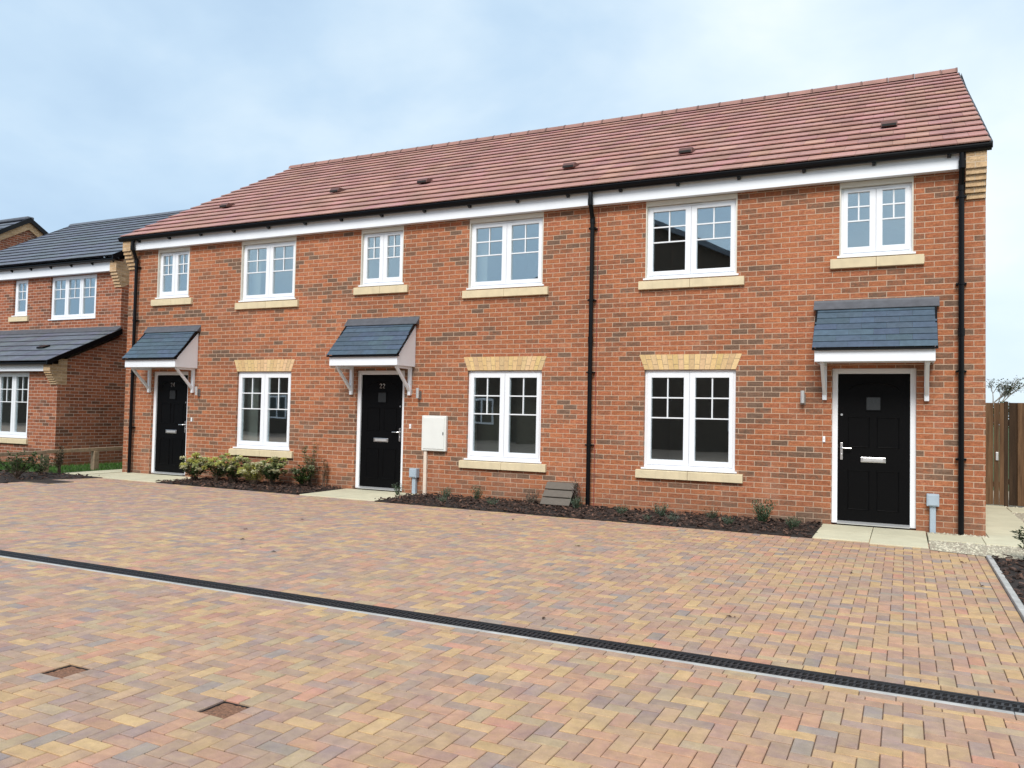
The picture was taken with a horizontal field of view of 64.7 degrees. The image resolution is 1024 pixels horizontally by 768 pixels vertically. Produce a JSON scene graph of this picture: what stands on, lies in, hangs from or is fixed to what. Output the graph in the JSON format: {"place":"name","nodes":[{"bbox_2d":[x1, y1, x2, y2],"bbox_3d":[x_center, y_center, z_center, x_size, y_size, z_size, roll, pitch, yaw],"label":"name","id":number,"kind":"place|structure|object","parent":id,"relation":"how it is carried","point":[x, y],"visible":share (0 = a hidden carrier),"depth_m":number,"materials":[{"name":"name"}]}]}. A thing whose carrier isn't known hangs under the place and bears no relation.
{"place":"outdoors","nodes":[
{"label":"outdoors","id":0,"kind":"place"},
{"bbox_2d":[0,471,102,482],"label":"planting bed","id":1,"kind":"object","parent":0,"point":[3,480],"visible":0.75,"depth_m":15.58,"materials":[{"name":"soil"}]},
{"bbox_2d":[0,451,41,478],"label":"shrub","id":2,"kind":"object","parent":1,"relation":"on","point":[16,462],"visible":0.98,"depth_m":15.07,"materials":[{"name":"green plant"}]},
{"bbox_2d":[32,455,55,474],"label":"shrub","id":3,"kind":"object","parent":1,"relation":"on","point":[40,469],"visible":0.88,"depth_m":15.96,"materials":[{"name":"green plant"}]},
{"bbox_2d":[51,445,65,472],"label":"shrub","id":4,"kind":"object","parent":1,"relation":"on","point":[60,462],"visible":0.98,"depth_m":16.40,"materials":[{"name":"green plant"}]},
{"bbox_2d":[0,470,1023,601],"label":"bark mulch","id":5,"kind":"object","parent":1,"relation":"on","point":[287,487],"visible":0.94,"depth_m":11.80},
{"bbox_2d":[0,461,121,472],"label":"lawn","id":6,"kind":"structure","parent":0,"point":[30,469],"depth_m":17.74,"materials":[{"name":"green plant"}]},
{"bbox_2d":[0,446,122,471],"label":"knee rail","id":7,"kind":"object","parent":6,"relation":"on","point":[94,463],"visible":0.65,"depth_m":17.33,"materials":[{"name":"brown wood"}]},
{"bbox_2d":[65,469,198,482],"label":"paving slabs","id":8,"kind":"structure","parent":0,"point":[118,474],"depth_m":16.10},
{"bbox_2d":[156,479,341,494],"bbox_3d":[-4.795,1.848,14.680,3.470,0.001,1.260,0,-2,26],"label":"planting bed","id":9,"kind":"object","parent":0,"point":[265,490],"visible":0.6,"depth_m":14.31,"materials":[{"name":"soil"}]},
{"bbox_2d":[179,452,211,480],"bbox_3d":[-6.006,1.567,15.350,0.698,0.559,0.629,1,-2,-2],"label":"shrub","id":10,"kind":"object","parent":9,"relation":"on","point":[191,467],"visible":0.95,"depth_m":15.25,"materials":[{"name":"green plant"}]},
{"bbox_2d":[206,457,226,481],"bbox_3d":[-5.574,1.621,15.359,0.510,0.470,0.394,1,-2,1],"label":"shrub","id":11,"kind":"object","parent":9,"relation":"on","point":[215,471],"visible":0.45,"depth_m":15.29,"materials":[{"name":"green plant"}]},
{"bbox_2d":[214,453,252,482],"bbox_3d":[-5.181,1.571,15.010,0.666,0.562,0.699,0,-2,26],"label":"shrub","id":12,"kind":"object","parent":9,"relation":"on","point":[231,465],"visible":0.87,"depth_m":14.90,"materials":[{"name":"green plant"}]},
{"bbox_2d":[236,462,266,484],"bbox_3d":[-4.720,1.639,14.757,0.465,0.428,0.588,0,-2,26],"label":"shrub","id":13,"kind":"object","parent":9,"relation":"on","point":[254,473],"visible":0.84,"depth_m":14.71,"materials":[{"name":"green plant"}]},
{"bbox_2d":[255,456,287,485],"bbox_3d":[-4.373,1.581,14.680,0.577,0.552,0.634,1,-2,-7],"label":"shrub","id":14,"kind":"object","parent":9,"relation":"on","point":[270,474],"visible":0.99,"depth_m":14.64,"materials":[{"name":"green plant"}]},
{"bbox_2d":[291,465,316,486],"bbox_3d":[-3.788,1.651,14.533,0.494,0.425,0.501,0,-2,26],"label":"shrub","id":15,"kind":"object","parent":9,"relation":"on","point":[300,474],"visible":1,"depth_m":14.46,"materials":[{"name":"green plant"}]},
{"bbox_2d":[302,440,319,486],"bbox_3d":[-3.670,1.438,14.691,0.330,0.864,0.335,1,-2,11],"label":"shrub","id":16,"kind":"object","parent":9,"relation":"on","point":[307,463],"visible":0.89,"depth_m":14.67,"materials":[{"name":"green plant"}]},
{"bbox_2d":[319,458,327,487],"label":"shrub","id":17,"kind":"object","parent":9,"relation":"on","point":[324,475],"visible":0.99,"depth_m":14.56,"materials":[{"name":"green plant"}]},
{"bbox_2d":[118,140,461,486],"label":"terraced house","id":18,"kind":"structure","parent":0,"point":[223,355],"depth_m":16.12,"materials":[{"name":"red brick"}]},
{"bbox_2d":[155,375,187,472],"bbox_3d":[-6.987,0.812,16.563,0.878,1.984,0.116,0,-2,26],"label":"door","id":19,"kind":"structure","parent":18,"relation":"in","point":[172,389],"depth_m":16.58,"materials":[{"name":"black wood"}]},
{"bbox_2d":[151,247,192,305],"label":"window","id":20,"kind":"structure","parent":18,"relation":"in","point":[173,263],"depth_m":16.71,"materials":[{"name":"white plastic"}]},
{"bbox_2d":[228,359,294,457],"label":"window","id":21,"kind":"structure","parent":18,"relation":"in","point":[274,393],"depth_m":15.59,"materials":[{"name":"white plastic"}]},
{"bbox_2d":[235,236,298,309],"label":"window","id":22,"kind":"structure","parent":18,"relation":"in","point":[278,262],"depth_m":15.71,"materials":[{"name":"white plastic"}]},
{"bbox_2d":[299,488,412,500],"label":"paving slabs","id":23,"kind":"structure","parent":0,"point":[360,494],"depth_m":13.47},
{"bbox_2d":[318,108,677,504],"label":"terraced house","id":24,"kind":"structure","parent":0,"point":[456,328],"depth_m":13.80,"materials":[{"name":"red brick"}]},
{"bbox_2d":[353,226,408,294],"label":"window","id":25,"kind":"structure","parent":24,"relation":"in","point":[382,249],"depth_m":14.46,"materials":[{"name":"white plastic"}]},
{"bbox_2d":[360,375,402,487],"bbox_3d":[-2.320,0.830,14.299,0.878,1.984,0.116,0,-2,26],"label":"door","id":26,"kind":"structure","parent":24,"relation":"in","point":[381,417],"depth_m":14.31,"materials":[{"name":"black wood"}]},
{"bbox_2d":[459,356,546,472],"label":"window","id":27,"kind":"structure","parent":24,"relation":"in","point":[504,456],"depth_m":13.22,"materials":[{"name":"white plastic"}]},
{"bbox_2d":[462,212,548,298],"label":"window","id":28,"kind":"structure","parent":24,"relation":"in","point":[515,242],"depth_m":13.51,"materials":[{"name":"white plastic"}]},
{"bbox_2d":[0,426,1008,557],"bbox_3d":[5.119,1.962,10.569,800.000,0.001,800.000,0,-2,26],"label":"ground","id":29,"kind":"structure","parent":0,"point":[837,518],"depth_m":17.30,"materials":[{"name":"beige concrete"}]},
{"bbox_2d":[0,216,47,249],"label":"detached house","id":30,"kind":"structure","parent":29,"relation":"on","point":[15,231],"depth_m":26.97,"materials":[{"name":"brick"}]},
{"bbox_2d":[0,209,188,465],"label":"detached house","id":31,"kind":"structure","parent":29,"relation":"on","point":[64,296],"depth_m":20.01,"materials":[{"name":"red brick"}]},
{"bbox_2d":[0,372,28,443],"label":"window","id":32,"kind":"structure","parent":31,"relation":"in","point":[14,386],"depth_m":19.44,"materials":[{"name":"white plastic"}]},
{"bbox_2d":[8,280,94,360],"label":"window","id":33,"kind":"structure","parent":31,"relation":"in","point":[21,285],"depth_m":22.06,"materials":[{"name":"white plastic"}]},
{"bbox_2d":[48,274,112,358],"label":"window","id":34,"kind":"structure","parent":31,"relation":"in","point":[58,289],"depth_m":20.93,"materials":[{"name":"white plastic"}]},
{"bbox_2d":[993,401,1009,448],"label":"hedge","id":35,"kind":"object","parent":29,"relation":"on","point":[993,412],"visible":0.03,"depth_m":44.42,"materials":[{"name":"plant"}]},
{"bbox_2d":[986,555,1023,622],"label":"edging kerb","id":36,"kind":"structure","parent":29,"relation":"on","point":[1018,605],"depth_m":6.93,"materials":[{"name":"concrete"}]},
{"bbox_2d":[986,375,1023,403],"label":"tree","id":37,"kind":"object","parent":29,"relation":"on","point":[1008,389],"visible":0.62,"depth_m":49.75,"materials":[{"name":"green plant"}]},
{"bbox_2d":[0,478,1023,767],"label":"block paving","id":38,"kind":"structure","parent":0,"point":[164,664],"depth_m":5.09,"materials":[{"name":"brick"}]},
{"bbox_2d":[23,480,72,483],"bbox_3d":[-8.401,1.778,14.658,0.660,0.020,0.510,0,-2,26],"label":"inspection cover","id":39,"kind":"object","parent":38,"relation":"in","point":[48,481],"visible":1,"depth_m":14.64,"materials":[{"name":"grey metal"}]},
{"bbox_2d":[42,665,88,678],"bbox_3d":[-2.397,1.555,4.346,0.174,0.012,0.176,0,-2,26],"label":"recessed cover","id":40,"kind":"object","parent":38,"relation":"in","point":[63,672],"visible":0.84,"depth_m":4.37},
{"bbox_2d":[200,701,249,718],"bbox_3d":[-1.368,1.559,3.846,0.174,0.012,0.176,0,-2,26],"label":"recessed cover","id":41,"kind":"object","parent":38,"relation":"in","point":[224,709],"visible":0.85,"depth_m":3.87,"materials":[{"name":"brown brick"}]},
{"bbox_2d":[0,550,1023,715],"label":"channel drain","id":42,"kind":"object","parent":38,"relation":"in","point":[944,697],"visible":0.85,"depth_m":5.10,"materials":[{"name":"metal"}]},
{"bbox_2d":[0,0,1023,418],"label":"sky","id":43,"kind":"structure","parent":0,"point":[110,109],"materials":[{"name":"blue"}]},
{"bbox_2d":[377,494,821,537],"bbox_3d":[1.009,1.867,11.765,6.460,0.001,1.440,0,-2,26],"label":"planting bed","id":44,"kind":"object","parent":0,"point":[778,532],"visible":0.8,"depth_m":11.27,"materials":[{"name":"soil"}]},
{"bbox_2d":[392,484,401,494],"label":"lavender tuft","id":45,"kind":"object","parent":44,"relation":"on","point":[395,491],"visible":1,"depth_m":13.51,"materials":[{"name":"green plant"}]},
{"bbox_2d":[436,494,447,502],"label":"lavender tuft","id":46,"kind":"object","parent":44,"relation":"on","point":[443,499],"visible":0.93,"depth_m":12.51,"materials":[{"name":"green plant"}]},
{"bbox_2d":[439,487,451,497],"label":"lavender tuft","id":47,"kind":"object","parent":44,"relation":"on","point":[447,493],"visible":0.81,"depth_m":13.12,"materials":[{"name":"green plant"}]},
{"bbox_2d":[471,485,484,498],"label":"lavender tuft","id":48,"kind":"object","parent":44,"relation":"on","point":[477,494],"visible":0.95,"depth_m":12.97,"materials":[{"name":"green plant"}]},
{"bbox_2d":[487,498,498,504],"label":"lavender tuft","id":49,"kind":"object","parent":44,"relation":"on","point":[491,500],"visible":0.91,"depth_m":12.25,"materials":[{"name":"green plant"}]},
{"bbox_2d":[522,489,538,502],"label":"lavender tuft","id":50,"kind":"object","parent":44,"relation":"on","point":[531,498],"visible":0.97,"depth_m":12.60,"materials":[{"name":"green plant"}]},
{"bbox_2d":[540,481,577,506],"bbox_3d":[0.729,1.711,12.492,0.480,0.362,0.382,0,-2,26],"label":"meter housing","id":51,"kind":"object","parent":44,"relation":"on","point":[558,493],"visible":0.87,"depth_m":12.44,"materials":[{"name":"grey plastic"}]},
{"bbox_2d":[568,495,585,507],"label":"lavender tuft","id":52,"kind":"object","parent":44,"relation":"on","point":[576,504],"visible":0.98,"depth_m":12.08,"materials":[{"name":"green plant"}]},
{"bbox_2d":[571,476,582,499],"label":"heather","id":53,"kind":"object","parent":44,"relation":"on","point":[576,490],"visible":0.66,"depth_m":12.38,"materials":[{"name":"green plant"}]},
{"bbox_2d":[614,504,629,514],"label":"lavender tuft","id":54,"kind":"object","parent":44,"relation":"on","point":[619,509],"visible":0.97,"depth_m":11.53,"materials":[{"name":"green plant"}]},
{"bbox_2d":[650,501,670,515],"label":"lavender tuft","id":55,"kind":"object","parent":44,"relation":"on","point":[661,512],"visible":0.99,"depth_m":11.45,"materials":[{"name":"green plant"}]},
{"bbox_2d":[664,512,678,520],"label":"lavender tuft","id":56,"kind":"object","parent":44,"relation":"on","point":[673,519],"visible":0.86,"depth_m":10.88,"materials":[{"name":"green plant"}]},
{"bbox_2d":[702,507,719,518],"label":"lavender tuft","id":57,"kind":"object","parent":44,"relation":"on","point":[712,515],"visible":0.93,"depth_m":11.20,"materials":[{"name":"green plant"}]},
{"bbox_2d":[719,513,733,524],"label":"lavender tuft","id":58,"kind":"object","parent":44,"relation":"on","point":[727,521],"visible":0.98,"depth_m":10.64,"materials":[{"name":"green plant"}]},
{"bbox_2d":[751,498,777,522],"bbox_3d":[3.414,1.714,10.982,0.343,0.346,0.339,0,-2,26],"label":"lavender tuft","id":59,"kind":"object","parent":44,"relation":"on","point":[763,516],"visible":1,"depth_m":10.95,"materials":[{"name":"green plant"}]},
{"bbox_2d":[781,514,805,528],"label":"lavender tuft","id":60,"kind":"object","parent":44,"relation":"on","point":[790,525],"visible":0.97,"depth_m":10.35,"materials":[{"name":"green plant"}]},
{"bbox_2d":[585,67,992,535],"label":"terraced house","id":61,"kind":"structure","parent":0,"point":[789,300],"depth_m":11.41,"materials":[{"name":"red brick"}]},
{"bbox_2d":[635,354,742,483],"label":"window","id":62,"kind":"structure","parent":61,"relation":"in","point":[690,414],"depth_m":12.14,"materials":[{"name":"white plastic"}]},
{"bbox_2d":[638,193,744,289],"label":"window","id":63,"kind":"structure","parent":61,"relation":"in","point":[695,237],"depth_m":12.24,"materials":[{"name":"white plastic"}]},
{"bbox_2d":[838,374,909,524],"bbox_3d":[4.838,0.857,10.827,0.878,1.984,0.116,0,-2,26],"label":"door","id":64,"kind":"structure","parent":61,"relation":"in","point":[874,409],"depth_m":10.83,"materials":[{"name":"black wood"}]},
{"bbox_2d":[830,176,923,269],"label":"window","id":65,"kind":"structure","parent":61,"relation":"in","point":[877,216],"depth_m":10.97,"materials":[{"name":"white plastic"}]},
{"bbox_2d":[812,524,928,548],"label":"paving slabs","id":66,"kind":"structure","parent":0,"point":[897,537],"depth_m":9.94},
{"bbox_2d":[927,504,1023,546],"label":"side path","id":67,"kind":"structure","parent":0,"point":[1002,521],"depth_m":10.64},
{"bbox_2d":[927,491,1023,559],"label":"gravel strip","id":68,"kind":"object","parent":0,"point":[1020,516],"visible":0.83,"depth_m":9.20,"materials":[{"name":"beige gravel"}]},
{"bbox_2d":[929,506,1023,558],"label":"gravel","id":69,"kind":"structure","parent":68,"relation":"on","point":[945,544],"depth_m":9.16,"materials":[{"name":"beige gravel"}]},
{"bbox_2d":[1004,402,1023,506],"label":"timber fence","id":70,"kind":"object","parent":68,"relation":"on","point":[1015,480],"visible":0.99,"depth_m":13.80,"materials":[{"name":"brown wood"}]},
{"bbox_2d":[986,403,1003,504],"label":"timber gate","id":71,"kind":"structure","parent":70,"relation":"attached to","point":[997,483],"depth_m":13.90,"materials":[{"name":"wood"}]},
{"bbox_2d":[993,557,1023,604],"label":"planting bed","id":72,"kind":"object","parent":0,"point":[1014,584],"depth_m":7.58,"materials":[{"name":"soil"}]},
{"bbox_2d":[1010,526,1023,549],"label":"shrub","id":73,"kind":"object","parent":72,"relation":"on","point":[1019,533],"visible":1,"depth_m":8.51,"materials":[{"name":"green plant"}]}
]}

